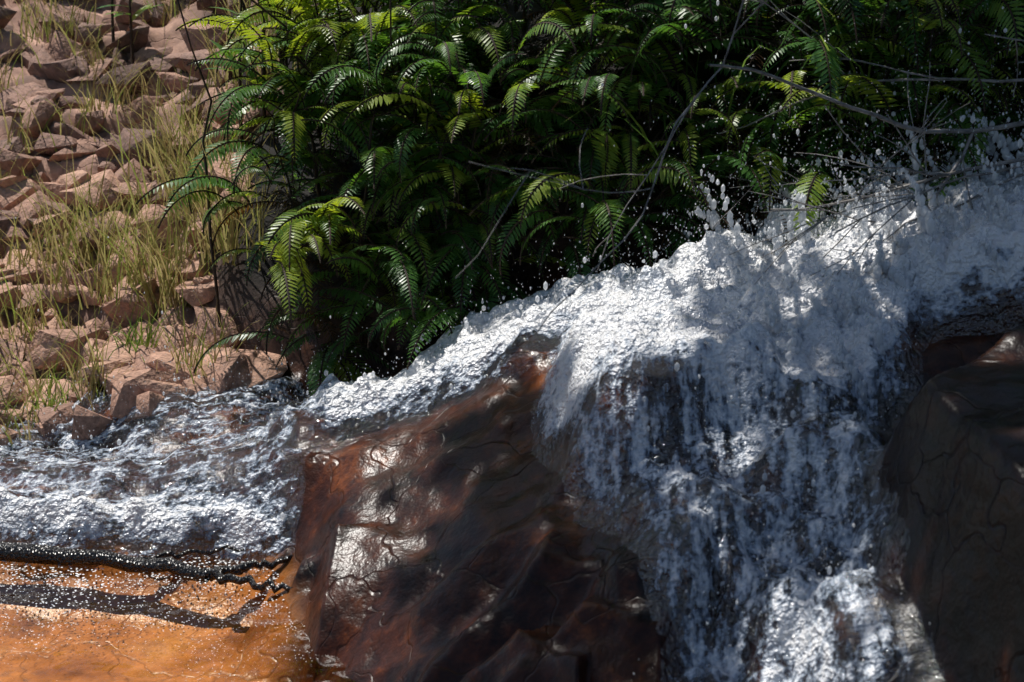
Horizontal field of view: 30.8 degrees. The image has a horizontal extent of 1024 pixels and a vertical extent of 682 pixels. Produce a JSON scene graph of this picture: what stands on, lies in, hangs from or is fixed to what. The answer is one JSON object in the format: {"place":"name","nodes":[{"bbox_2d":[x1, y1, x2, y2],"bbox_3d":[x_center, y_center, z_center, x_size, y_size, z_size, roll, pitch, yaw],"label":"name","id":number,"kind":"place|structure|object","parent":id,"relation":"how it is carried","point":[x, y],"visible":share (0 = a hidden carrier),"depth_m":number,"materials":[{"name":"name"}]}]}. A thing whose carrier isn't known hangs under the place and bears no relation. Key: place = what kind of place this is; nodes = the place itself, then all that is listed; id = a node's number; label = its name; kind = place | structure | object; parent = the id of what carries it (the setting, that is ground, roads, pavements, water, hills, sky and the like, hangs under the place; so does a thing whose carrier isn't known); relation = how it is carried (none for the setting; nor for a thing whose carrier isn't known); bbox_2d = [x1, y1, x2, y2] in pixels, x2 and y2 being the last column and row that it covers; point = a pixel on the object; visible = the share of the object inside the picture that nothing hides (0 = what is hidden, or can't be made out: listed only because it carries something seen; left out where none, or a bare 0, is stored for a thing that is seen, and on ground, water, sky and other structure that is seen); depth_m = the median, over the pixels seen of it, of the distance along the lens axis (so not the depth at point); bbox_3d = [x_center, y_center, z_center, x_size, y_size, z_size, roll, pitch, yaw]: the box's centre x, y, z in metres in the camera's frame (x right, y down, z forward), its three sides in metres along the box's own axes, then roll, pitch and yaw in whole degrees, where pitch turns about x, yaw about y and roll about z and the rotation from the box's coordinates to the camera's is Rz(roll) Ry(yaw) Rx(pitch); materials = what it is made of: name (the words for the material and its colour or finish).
{"place":"outdoors","nodes":[
{"label":"outdoors","id":0,"kind":"place"},
{"bbox_2d":[0,0,1023,681],"bbox_3d":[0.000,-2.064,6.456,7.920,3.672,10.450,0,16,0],"label":"terrain ground","id":1,"kind":"structure","parent":0,"point":[478,532],"depth_m":3.50,"materials":[{"name":"brown stone"}]},
{"bbox_2d":[0,553,311,680],"bbox_3d":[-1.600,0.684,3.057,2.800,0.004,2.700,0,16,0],"label":"water pool","id":2,"kind":"structure","parent":1,"relation":"on","point":[138,597],"depth_m":3.72,"materials":[{"name":"orange"}]},
{"bbox_2d":[0,542,292,592],"bbox_3d":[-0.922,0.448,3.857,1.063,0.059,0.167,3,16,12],"label":"pool stick","id":3,"kind":"object","parent":2,"relation":"in","point":[53,555],"visible":1,"depth_m":3.81,"materials":[{"name":"black"}]},
{"bbox_2d":[0,0,339,448],"bbox_3d":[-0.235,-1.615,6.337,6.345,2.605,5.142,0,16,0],"label":"rock pile","id":4,"kind":"object","parent":1,"relation":"on","point":[52,56],"visible":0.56,"depth_m":5.04,"materials":[{"name":"stone"}]},
{"bbox_2d":[0,0,1022,449],"bbox_3d":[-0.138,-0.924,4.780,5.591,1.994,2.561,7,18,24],"label":"grass tufts","id":5,"kind":"object","parent":4,"relation":"on","point":[226,238],"visible":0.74,"depth_m":4.72,"materials":[{"name":"green plant"}]},
{"bbox_2d":[99,0,409,150],"bbox_3d":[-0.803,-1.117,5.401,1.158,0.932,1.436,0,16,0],"label":"sapling","id":6,"kind":"object","parent":1,"relation":"on","point":[132,45],"depth_m":5.03,"materials":[{"name":"green plant"}]},
{"bbox_2d":[0,172,1023,681],"bbox_3d":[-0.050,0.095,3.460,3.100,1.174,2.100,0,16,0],"label":"water cascade","id":7,"kind":"object","parent":1,"relation":"on","point":[922,270],"visible":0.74,"depth_m":3.54,"materials":[{"name":"liquid"}]},
{"bbox_2d":[0,8,1023,681],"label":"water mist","id":8,"kind":"structure","parent":7,"relation":"on","point":[690,304],"depth_m":3.69,"materials":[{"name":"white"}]},
{"bbox_2d":[0,0,1023,681],"bbox_3d":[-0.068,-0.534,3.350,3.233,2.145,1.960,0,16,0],"label":"water spray","id":9,"kind":"object","parent":7,"relation":"on","point":[754,306],"visible":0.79,"depth_m":3.67,"materials":[{"name":"white liquid"}]},
{"bbox_2d":[652,109,1023,400],"bbox_3d":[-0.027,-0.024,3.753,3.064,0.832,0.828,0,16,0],"label":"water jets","id":10,"kind":"object","parent":7,"relation":"on","point":[925,220],"visible":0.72,"depth_m":3.64,"materials":[{"name":"white liquid"}]},
{"bbox_2d":[136,0,1023,406],"bbox_3d":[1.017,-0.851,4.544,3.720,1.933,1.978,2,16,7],"label":"ferns","id":11,"kind":"object","parent":1,"relation":"on","point":[471,188],"visible":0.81,"depth_m":4.15,"materials":[{"name":"green plant"}]},
{"bbox_2d":[177,0,1023,328],"bbox_3d":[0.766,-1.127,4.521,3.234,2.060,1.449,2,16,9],"label":"shrub stems","id":12,"kind":"object","parent":1,"relation":"on","point":[321,142],"visible":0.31,"depth_m":4.29,"materials":[{"name":"plant"}]},
{"bbox_2d":[455,0,1023,340],"bbox_3d":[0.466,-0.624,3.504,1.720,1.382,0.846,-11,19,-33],"label":"dead branches","id":13,"kind":"object","parent":1,"relation":"on","point":[923,131],"visible":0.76,"depth_m":3.69,"materials":[{"name":"brown wood"}]}
]}

